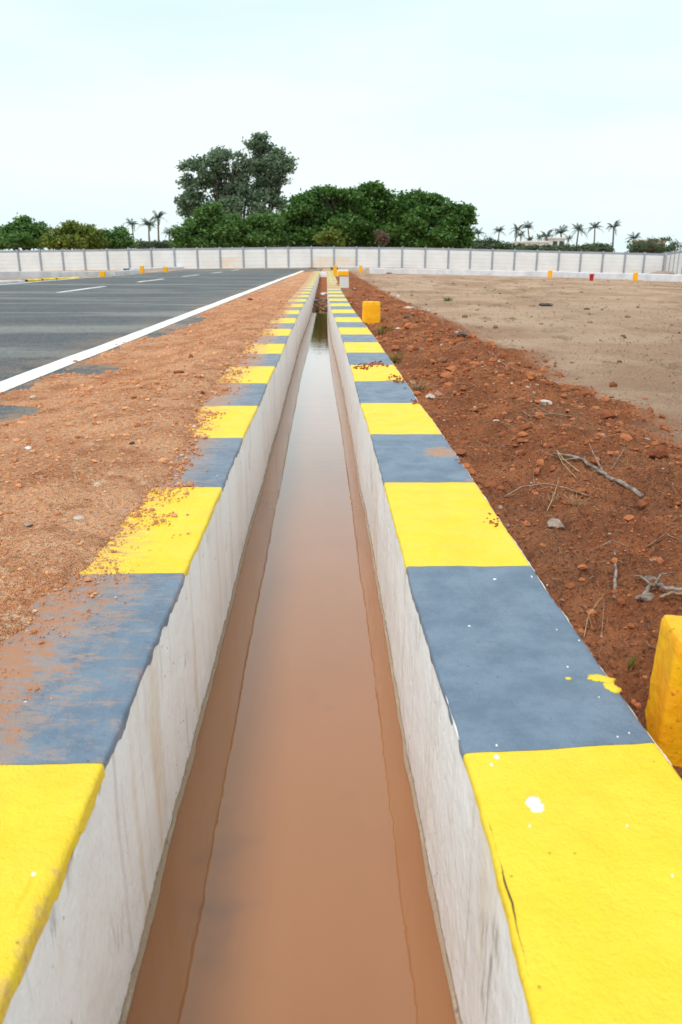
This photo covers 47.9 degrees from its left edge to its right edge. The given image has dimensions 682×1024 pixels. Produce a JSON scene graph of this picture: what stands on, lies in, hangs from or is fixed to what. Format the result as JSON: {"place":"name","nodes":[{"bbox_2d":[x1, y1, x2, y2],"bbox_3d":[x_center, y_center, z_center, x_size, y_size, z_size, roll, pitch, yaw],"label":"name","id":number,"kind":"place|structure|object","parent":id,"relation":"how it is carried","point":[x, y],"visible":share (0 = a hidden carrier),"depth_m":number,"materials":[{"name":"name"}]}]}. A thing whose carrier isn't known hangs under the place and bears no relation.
{"place":"outdoors","nodes":[
{"label":"outdoors","id":0,"kind":"place"},
{"bbox_2d":[0,272,312,765],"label":"verge","id":1,"kind":"structure","parent":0,"point":[16,545],"depth_m":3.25,"materials":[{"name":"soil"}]},
{"bbox_2d":[73,516,84,519],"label":"stone","id":2,"kind":"object","parent":1,"relation":"on","point":[78,517],"visible":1,"depth_m":2.36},
{"bbox_2d":[0,268,322,421],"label":"road","id":3,"kind":"structure","parent":0,"point":[43,322],"depth_m":13.63,"materials":[{"name":"asphalt"}]},
{"bbox_2d":[1,274,129,284],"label":"edge line","id":4,"kind":"object","parent":3,"relation":"on","point":[52,280],"visible":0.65,"depth_m":29.62,"materials":[{"name":"paint"}]},
{"bbox_2d":[62,286,105,291],"bbox_3d":[-7.360,-6.375,21.961,0.164,0.007,4.200,0,18,0],"label":"dash","id":5,"kind":"object","parent":3,"relation":"on","point":[82,289],"visible":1,"depth_m":21.69,"materials":[{"name":"paint"}]},
{"bbox_2d":[99,271,105,276],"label":"marker stone","id":6,"kind":"object","parent":3,"relation":"on","point":[102,274],"visible":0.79,"depth_m":34.97,"materials":[{"name":"orange paint"}]},
{"bbox_2d":[0,285,267,391],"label":"edge line","id":7,"kind":"object","parent":3,"relation":"on","point":[17,380],"visible":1,"depth_m":7.61,"materials":[{"name":"paint"}]},
{"bbox_2d":[140,266,143,273],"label":"marker stone","id":8,"kind":"object","parent":3,"relation":"on","point":[141,269],"visible":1,"depth_m":41.95,"materials":[{"name":"orange paint"}]},
{"bbox_2d":[264,271,302,284],"bbox_3d":[-2.455,-11.478,37.284,0.217,0.017,26.000,0,18,0],"label":"edge line","id":9,"kind":"object","parent":3,"relation":"on","point":[274,281],"visible":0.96,"depth_m":30.79,"materials":[{"name":"paint"}]},
{"bbox_2d":[126,309,455,1023],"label":"water","id":10,"kind":"structure","parent":0,"point":[293,889],"depth_m":1.95,"materials":[{"name":"liquid"}]},
{"bbox_2d":[0,257,665,280],"bbox_3d":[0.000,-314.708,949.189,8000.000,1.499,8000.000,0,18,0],"label":"ground","id":11,"kind":"structure","parent":0,"point":[325,269],"depth_m":58.72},
{"bbox_2d":[0,280,24,283],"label":"kerb","id":12,"kind":"structure","parent":11,"relation":"on","point":[11,281],"depth_m":26.81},
{"bbox_2d":[0,212,50,252],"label":"broad tree","id":13,"kind":"object","parent":11,"relation":"on","point":[22,232],"visible":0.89,"depth_m":81.75,"materials":[{"name":"green plant"}]},
{"bbox_2d":[22,279,41,280],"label":"kerb","id":14,"kind":"structure","parent":11,"relation":"on","point":[32,279],"depth_m":29.00,"materials":[{"name":"yellow paint"}]},
{"bbox_2d":[38,278,55,279],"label":"kerb","id":15,"kind":"structure","parent":11,"relation":"on","point":[47,278],"depth_m":30.21,"materials":[{"name":"yellow paint"}]},
{"bbox_2d":[56,277,78,279],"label":"kerb","id":16,"kind":"structure","parent":11,"relation":"on","point":[66,278],"depth_m":31.76,"materials":[{"name":"yellow paint"}]},
{"bbox_2d":[0,269,139,278],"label":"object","id":17,"kind":"structure","parent":11,"relation":"on","point":[22,274],"depth_m":35.52,"materials":[{"name":"concrete"}]},
{"bbox_2d":[37,220,107,249],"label":"broad tree","id":18,"kind":"object","parent":11,"relation":"on","point":[71,234],"visible":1,"depth_m":80.23,"materials":[{"name":"green plant"}]},
{"bbox_2d":[94,224,138,251],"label":"broad tree","id":19,"kind":"object","parent":11,"relation":"on","point":[118,237],"visible":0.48,"depth_m":83.44,"materials":[{"name":"green plant"}]},
{"bbox_2d":[125,218,140,248],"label":"palm tree","id":20,"kind":"object","parent":11,"relation":"on","point":[132,224],"visible":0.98,"depth_m":187.46,"materials":[{"name":"green plant"}]},
{"bbox_2d":[133,238,150,248],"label":"shrub","id":21,"kind":"object","parent":11,"relation":"on","point":[141,245],"visible":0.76,"depth_m":108.36,"materials":[{"name":"green plant"}]},
{"bbox_2d":[139,216,159,240],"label":"palm tree","id":22,"kind":"object","parent":11,"relation":"on","point":[148,223],"visible":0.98,"depth_m":171.83,"materials":[{"name":"green plant"}]},
{"bbox_2d":[123,267,183,269],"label":"kerb","id":23,"kind":"structure","parent":11,"relation":"on","point":[158,268],"depth_m":58.28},
{"bbox_2d":[143,238,167,248],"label":"shrub","id":24,"kind":"object","parent":11,"relation":"on","point":[155,244],"visible":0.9,"depth_m":107.94,"materials":[{"name":"green plant"}]},
{"bbox_2d":[148,210,167,241],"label":"palm tree","id":25,"kind":"object","parent":11,"relation":"on","point":[159,215],"visible":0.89,"depth_m":176.14,"materials":[{"name":"green plant"}]},
{"bbox_2d":[163,227,170,250],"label":"palm tree","id":26,"kind":"object","parent":11,"relation":"on","point":[168,233],"visible":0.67,"depth_m":167.67,"materials":[{"name":"green plant"}]},
{"bbox_2d":[162,239,172,247],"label":"shrub","id":27,"kind":"object","parent":11,"relation":"on","point":[166,242],"visible":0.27,"depth_m":108.07,"materials":[{"name":"green plant"}]},
{"bbox_2d":[166,201,249,247],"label":"broad tree","id":28,"kind":"object","parent":11,"relation":"on","point":[207,225],"visible":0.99,"depth_m":72.32,"materials":[{"name":"green plant"}]},
{"bbox_2d":[174,145,277,221],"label":"tall tree","id":29,"kind":"object","parent":11,"relation":"on","point":[237,198],"visible":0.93,"depth_m":88.57,"materials":[{"name":"green plant"}]},
{"bbox_2d":[236,211,296,249],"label":"broad tree","id":30,"kind":"object","parent":11,"relation":"on","point":[265,230],"visible":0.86,"depth_m":73.72,"materials":[{"name":"green plant"}]},
{"bbox_2d":[242,131,299,213],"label":"tall tree","id":31,"kind":"object","parent":11,"relation":"on","point":[272,165],"visible":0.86,"depth_m":90.78,"materials":[{"name":"green plant"}]},
{"bbox_2d":[276,184,373,246],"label":"spreading tree","id":32,"kind":"object","parent":11,"relation":"on","point":[314,210],"visible":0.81,"depth_m":75.35,"materials":[{"name":"green plant"}]},
{"bbox_2d":[312,226,349,246],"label":"shrub","id":33,"kind":"object","parent":11,"relation":"on","point":[331,235],"visible":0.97,"depth_m":69.03,"materials":[{"name":"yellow plant"}]},
{"bbox_2d":[0,246,665,273],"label":"boundary wall","id":34,"kind":"structure","parent":11,"relation":"on","point":[311,256],"depth_m":62.78,"materials":[{"name":"concrete"}]},
{"bbox_2d":[330,266,365,269],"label":"kerb","id":35,"kind":"structure","parent":11,"relation":"on","point":[346,268],"depth_m":52.85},
{"bbox_2d":[342,180,405,249],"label":"spreading tree","id":36,"kind":"object","parent":11,"relation":"on","point":[376,206],"visible":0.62,"depth_m":77.53,"materials":[{"name":"green plant"}]},
{"bbox_2d":[373,230,389,246],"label":"shrub","id":37,"kind":"object","parent":11,"relation":"on","point":[381,237],"visible":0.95,"depth_m":69.05,"materials":[{"name":"brown plant"}]},
{"bbox_2d":[388,187,479,248],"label":"spreading tree","id":38,"kind":"object","parent":11,"relation":"on","point":[448,223],"visible":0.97,"depth_m":75.57,"materials":[{"name":"green plant"}]},
{"bbox_2d":[474,227,485,239],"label":"palm tree","id":39,"kind":"object","parent":11,"relation":"on","point":[479,232],"visible":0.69,"depth_m":197.34,"materials":[{"name":"green plant"}]},
{"bbox_2d":[467,235,495,248],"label":"shrub","id":40,"kind":"object","parent":11,"relation":"on","point":[481,244],"visible":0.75,"depth_m":103.35,"materials":[{"name":"green plant"}]},
{"bbox_2d":[493,225,504,240],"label":"palm tree","id":41,"kind":"object","parent":11,"relation":"on","point":[499,230],"visible":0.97,"depth_m":196.79,"materials":[{"name":"green plant"}]},
{"bbox_2d":[485,239,513,251],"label":"shrub","id":42,"kind":"object","parent":11,"relation":"on","point":[499,245],"visible":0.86,"depth_m":102.88,"materials":[{"name":"green plant"}]},
{"bbox_2d":[501,241,527,249],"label":"shrub","id":43,"kind":"object","parent":11,"relation":"on","point":[519,246],"visible":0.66,"depth_m":102.94,"materials":[{"name":"green plant"}]},
{"bbox_2d":[508,224,524,240],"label":"palm tree","id":44,"kind":"object","parent":11,"relation":"on","point":[516,230],"visible":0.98,"depth_m":186.88,"materials":[{"name":"green plant"}]},
{"bbox_2d":[515,231,525,240],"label":"palm tree","id":45,"kind":"object","parent":11,"relation":"on","point":[520,234],"visible":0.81,"depth_m":207.54,"materials":[{"name":"green plant"}]},
{"bbox_2d":[369,268,681,281],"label":"wall","id":46,"kind":"structure","parent":11,"relation":"on","point":[657,277],"depth_m":35.80,"materials":[{"name":"concrete"}]},
{"bbox_2d":[522,221,536,237],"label":"palm tree","id":47,"kind":"object","parent":11,"relation":"on","point":[528,226],"visible":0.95,"depth_m":187.06,"materials":[{"name":"green plant"}]},
{"bbox_2d":[511,241,549,245],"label":"house","id":48,"kind":"structure","parent":11,"relation":"on","point":[540,243],"depth_m":147.78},
{"bbox_2d":[524,244,554,252],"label":"shrub","id":49,"kind":"object","parent":11,"relation":"on","point":[532,247],"visible":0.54,"depth_m":103.29,"materials":[{"name":"green plant"}]},
{"bbox_2d":[535,230,555,240],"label":"palm tree","id":50,"kind":"object","parent":11,"relation":"on","point":[547,235],"visible":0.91,"depth_m":172.87,"materials":[{"name":"green plant"}]},
{"bbox_2d":[537,244,569,250],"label":"shrub","id":51,"kind":"object","parent":11,"relation":"on","point":[557,248],"visible":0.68,"depth_m":103.14,"materials":[{"name":"green plant"}]},
{"bbox_2d":[544,237,566,245],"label":"house","id":52,"kind":"structure","parent":11,"relation":"on","point":[556,240],"depth_m":169.99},
{"bbox_2d":[552,224,569,241],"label":"palm tree","id":53,"kind":"object","parent":11,"relation":"on","point":[561,230],"visible":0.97,"depth_m":172.07,"materials":[{"name":"green plant"}]},
{"bbox_2d":[560,243,579,253],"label":"shrub","id":54,"kind":"object","parent":11,"relation":"on","point":[573,247],"visible":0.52,"depth_m":104.04,"materials":[{"name":"green plant"}]},
{"bbox_2d":[571,224,587,244],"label":"palm tree","id":55,"kind":"object","parent":11,"relation":"on","point":[579,228],"visible":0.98,"depth_m":177.60,"materials":[{"name":"green plant"}]},
{"bbox_2d":[576,243,600,251],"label":"shrub","id":56,"kind":"object","parent":11,"relation":"on","point":[588,247],"visible":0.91,"depth_m":103.09,"materials":[{"name":"green plant"}]},
{"bbox_2d":[588,222,603,242],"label":"palm tree","id":57,"kind":"object","parent":11,"relation":"on","point":[595,225],"visible":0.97,"depth_m":187.25,"materials":[{"name":"green plant"}]},
{"bbox_2d":[592,241,614,251],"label":"shrub","id":58,"kind":"object","parent":11,"relation":"on","point":[605,247],"visible":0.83,"depth_m":103.54,"materials":[{"name":"green plant"}]},
{"bbox_2d":[607,220,620,247],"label":"palm tree","id":59,"kind":"object","parent":11,"relation":"on","point":[614,226],"visible":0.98,"depth_m":186.33,"materials":[{"name":"green plant"}]},
{"bbox_2d":[625,231,640,242],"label":"palm tree","id":60,"kind":"object","parent":11,"relation":"on","point":[633,237],"visible":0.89,"depth_m":148.33,"materials":[{"name":"green plant"}]},
{"bbox_2d":[626,239,656,252],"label":"shrub","id":61,"kind":"object","parent":11,"relation":"on","point":[636,249],"visible":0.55,"depth_m":104.35,"materials":[{"name":"green plant"}]},
{"bbox_2d":[626,236,681,255],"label":"bush","id":62,"kind":"object","parent":11,"relation":"on","point":[654,244],"visible":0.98,"depth_m":99.13,"materials":[{"name":"green plant"}]},
{"bbox_2d":[639,243,677,256],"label":"shrub","id":63,"kind":"object","parent":11,"relation":"on","point":[665,249],"visible":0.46,"depth_m":103.64,"materials":[{"name":"green plant"}]},
{"bbox_2d":[648,271,674,273],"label":"soil heap","id":64,"kind":"object","parent":11,"relation":"on","point":[663,272],"visible":0.38,"depth_m":59.36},
{"bbox_2d":[664,250,681,274],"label":"boundary wall","id":65,"kind":"structure","parent":11,"relation":"on","point":[673,262],"depth_m":59.01,"materials":[{"name":"concrete"}]},
{"bbox_2d":[0,0,681,254],"label":"sky","id":66,"kind":"structure","parent":0,"point":[549,114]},
{"bbox_2d":[335,272,681,778],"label":"field","id":67,"kind":"structure","parent":0,"point":[634,684],"depth_m":4.13,"materials":[{"name":"soil"}]},
{"bbox_2d":[333,266,336,276],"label":"marker stone","id":68,"kind":"object","parent":67,"relation":"on","point":[334,270],"visible":0.68,"depth_m":32.93,"materials":[{"name":"orange paint"}]},
{"bbox_2d":[337,271,348,287],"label":"block","id":69,"kind":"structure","parent":67,"relation":"on","point":[344,279],"depth_m":20.60,"materials":[{"name":"orange paint"}]},
{"bbox_2d":[362,301,379,323],"bbox_3d":[0.399,-2.580,10.102,0.232,0.372,0.163,-1,18,-3],"label":"marker stone","id":70,"kind":"object","parent":67,"relation":"on","point":[370,311],"visible":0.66,"depth_m":10.02,"materials":[{"name":"orange paint"}]},
{"bbox_2d":[375,325,393,334],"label":"grass tuft","id":71,"kind":"object","parent":67,"relation":"on","point":[382,331],"visible":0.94,"depth_m":8.67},
{"bbox_2d":[387,353,402,363],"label":"grass tuft","id":72,"kind":"object","parent":67,"relation":"on","point":[395,358],"visible":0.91,"depth_m":6.66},
{"bbox_2d":[405,378,431,391],"bbox_3d":[0.518,-0.851,5.161,0.204,0.089,0.210,0,18,0],"label":"grass tuft","id":73,"kind":"object","parent":67,"relation":"on","point":[420,385],"visible":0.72,"depth_m":5.14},
{"bbox_2d":[456,331,466,336],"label":"clod","id":74,"kind":"object","parent":67,"relation":"on","point":[463,333],"visible":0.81,"depth_m":7.92,"materials":[{"name":"stone"}]},
{"bbox_2d":[465,354,476,359],"bbox_3d":[1.059,-1.257,6.259,0.097,0.055,0.069,0,18,0],"label":"clod","id":75,"kind":"object","parent":67,"relation":"on","point":[471,357],"visible":0.84,"depth_m":6.24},
{"bbox_2d":[337,277,681,777],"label":"soil clods","id":76,"kind":"object","parent":67,"relation":"on","point":[447,375],"visible":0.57,"depth_m":4.14,"materials":[{"name":"soil"}]},
{"bbox_2d":[384,310,681,669],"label":"straw bits","id":77,"kind":"object","parent":67,"relation":"on","point":[531,422],"visible":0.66,"depth_m":4.21,"materials":[{"name":"brown plant"}]},
{"bbox_2d":[385,279,681,430],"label":"field pebbles","id":78,"kind":"object","parent":67,"relation":"on","point":[589,321],"visible":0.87,"depth_m":10.86,"materials":[{"name":"stone"}]},
{"bbox_2d":[529,399,551,404],"bbox_3d":[1.136,-0.613,4.343,0.119,0.049,0.144,-17,25,-41],"label":"stone","id":79,"kind":"object","parent":67,"relation":"on","point":[543,401],"visible":0.43,"depth_m":4.29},
{"bbox_2d":[538,303,552,305],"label":"stone","id":80,"kind":"object","parent":67,"relation":"on","point":[545,304],"visible":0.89,"depth_m":14.46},
{"bbox_2d":[504,467,588,497],"bbox_3d":[0.714,-0.090,2.861,0.238,0.052,0.376,-5,19,-14],"label":"twig","id":81,"kind":"object","parent":67,"relation":"on","point":[510,493],"visible":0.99,"depth_m":2.87,"materials":[{"name":"brown wood"}]},
{"bbox_2d":[522,405,572,416],"bbox_3d":[1.072,-0.523,4.002,0.218,0.037,0.216,0,18,0],"label":"twig","id":82,"kind":"object","parent":67,"relation":"on","point":[548,413],"visible":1,"depth_m":3.91,"materials":[{"name":"brown wood"}]},
{"bbox_2d":[548,270,552,276],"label":"marker stone","id":83,"kind":"object","parent":67,"relation":"on","point":[550,272],"visible":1,"depth_m":34.46,"materials":[{"name":"orange paint"}]},
{"bbox_2d":[546,442,555,448],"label":"clod","id":84,"kind":"object","parent":67,"relation":"on","point":[549,445],"visible":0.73,"depth_m":3.34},
{"bbox_2d":[532,491,573,508],"bbox_3d":[0.747,-0.046,2.696,0.118,0.047,0.124,-6,19,-19],"label":"grass tuft","id":85,"kind":"object","parent":67,"relation":"on","point":[553,499],"visible":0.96,"depth_m":2.71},
{"bbox_2d":[547,518,563,529],"bbox_3d":[0.705,0.041,2.524,0.054,0.032,0.063,0,18,0],"label":"stone","id":86,"kind":"object","parent":67,"relation":"on","point":[552,522],"visible":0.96,"depth_m":2.51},
{"bbox_2d":[556,450,579,476],"bbox_3d":[0.870,-0.188,2.974,0.035,0.059,0.212,-5,19,-14],"label":"twig","id":87,"kind":"object","parent":67,"relation":"on","point":[567,462],"visible":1,"depth_m":2.96,"materials":[{"name":"beige plant"}]},
{"bbox_2d":[565,491,589,507],"bbox_3d":[0.817,-0.035,2.660,0.086,0.046,0.087,-14,23,-37],"label":"grass tuft","id":88,"kind":"object","parent":67,"relation":"on","point":[572,498],"visible":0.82,"depth_m":2.67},
{"bbox_2d":[583,596,602,636],"bbox_3d":[0.620,0.260,1.882,0.033,0.059,0.148,7,20,21],"label":"twig","id":89,"kind":"object","parent":67,"relation":"on","point":[589,618],"visible":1,"depth_m":1.89,"materials":[{"name":"wood"}]},
{"bbox_2d":[544,444,643,498],"bbox_3d":[0.979,-0.181,2.898,0.120,0.080,0.624,-5,19,-15],"label":"stick","id":90,"kind":"object","parent":67,"relation":"on","point":[634,490],"visible":0.98,"depth_m":2.83,"materials":[{"name":"wood"}]},
{"bbox_2d":[600,600,604,651],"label":"twig","id":91,"kind":"object","parent":67,"relation":"on","point":[602,625],"visible":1,"depth_m":1.86,"materials":[{"name":"brown wood"}]},
{"bbox_2d":[595,540,630,549],"bbox_3d":[0.812,0.100,2.303,0.102,0.024,0.034,2,19,6],"label":"twig","id":92,"kind":"object","parent":67,"relation":"on","point":[608,542],"visible":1,"depth_m":2.30,"materials":[{"name":"brown wood"}]},
{"bbox_2d":[609,381,617,386],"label":"clod","id":93,"kind":"object","parent":67,"relation":"on","point":[613,384],"visible":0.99,"depth_m":5.54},
{"bbox_2d":[612,550,617,597],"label":"twig","id":94,"kind":"object","parent":67,"relation":"on","point":[615,576],"visible":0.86,"depth_m":2.13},
{"bbox_2d":[627,654,636,671],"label":"grass tuft","id":95,"kind":"object","parent":67,"relation":"on","point":[634,660],"visible":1,"depth_m":1.70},
{"bbox_2d":[632,273,637,280],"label":"marker stone","id":96,"kind":"object","parent":67,"relation":"on","point":[635,276],"visible":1,"depth_m":28.28,"materials":[{"name":"orange paint"}]},
{"bbox_2d":[637,499,648,509],"bbox_3d":[1.017,-0.025,2.583,0.041,0.034,0.036,-15,23,-37],"label":"clod","id":97,"kind":"object","parent":67,"relation":"on","point":[642,503],"visible":1,"depth_m":2.57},
{"bbox_2d":[635,592,653,601],"bbox_3d":[0.771,0.216,1.936,0.052,0.026,0.042,15,24,38],"label":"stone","id":98,"kind":"object","parent":67,"relation":"on","point":[648,596],"visible":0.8,"depth_m":1.93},
{"bbox_2d":[644,575,658,580],"bbox_3d":[0.830,0.181,2.051,0.030,0.020,0.043,-9,20,-25],"label":"root lump","id":99,"kind":"object","parent":67,"relation":"on","point":[648,577],"visible":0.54,"depth_m":2.05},
{"bbox_2d":[631,572,681,594],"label":"root","id":100,"kind":"object","parent":67,"relation":"on","point":[650,586],"visible":0.99,"depth_m":1.94,"materials":[{"name":"wood"}]},
{"bbox_2d":[647,445,669,458],"bbox_3d":[1.238,-0.231,3.003,0.079,0.071,0.072,15,24,38],"label":"clod","id":101,"kind":"object","parent":67,"relation":"on","point":[660,452],"visible":0.89,"depth_m":2.98,"materials":[{"name":"soil"}]},
{"bbox_2d":[645,615,681,767],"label":"marker stone","id":102,"kind":"object","parent":67,"relation":"on","point":[663,712],"visible":0.53,"depth_m":1.48,"materials":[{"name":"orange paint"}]},
{"bbox_2d":[646,533,681,546],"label":"twig","id":103,"kind":"object","parent":67,"relation":"on","point":[661,537],"visible":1,"depth_m":2.25,"materials":[{"name":"brown wood"}]},
{"bbox_2d":[659,591,681,598],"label":"root","id":104,"kind":"object","parent":67,"relation":"on","point":[668,594],"visible":1,"depth_m":1.88,"materials":[{"name":"brown wood"}]},
{"bbox_2d":[378,279,681,377],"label":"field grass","id":105,"kind":"structure","parent":0,"point":[610,339],"depth_m":8.41,"materials":[{"name":"plant"}]},
{"label":"drain floor","id":106,"kind":"structure","parent":0,"visible":0},
{"bbox_2d":[0,271,319,1023],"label":"drain wall","id":107,"kind":"structure","parent":106,"relation":"on","point":[97,757],"depth_m":1.58,"materials":[{"name":"concrete"}]},
{"bbox_2d":[313,277,326,308],"bbox_3d":[-0.738,-8.702,30.040,0.404,0.329,25.512,0,18,-1],"label":"drain bed","id":108,"kind":"object","parent":107,"relation":"in","point":[322,286],"visible":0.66,"depth_m":29.19,"materials":[{"name":"red soil"}]},
{"bbox_2d":[312,298,327,311],"bbox_3d":[-0.563,-5.712,21.142,0.428,0.178,4.339,0,18,-1],"label":"drain rubble","id":109,"kind":"object","parent":108,"relation":"on","point":[318,302],"visible":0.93,"depth_m":20.38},
{"bbox_2d":[320,272,326,276],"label":"end wall","id":110,"kind":"structure","parent":107,"relation":"attached to","point":[323,274],"depth_m":42.05,"materials":[{"name":"concrete"}]},
{"bbox_2d":[327,271,681,1023],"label":"drain wall","id":111,"kind":"structure","parent":106,"relation":"on","point":[545,781],"depth_m":1.38,"materials":[{"name":"concrete"}]},
{"bbox_2d":[353,360,498,526],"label":"soil crumbs","id":112,"kind":"object","parent":111,"relation":"on","point":[395,381],"visible":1,"depth_m":5.36,"materials":[{"name":"soil"}]}
]}

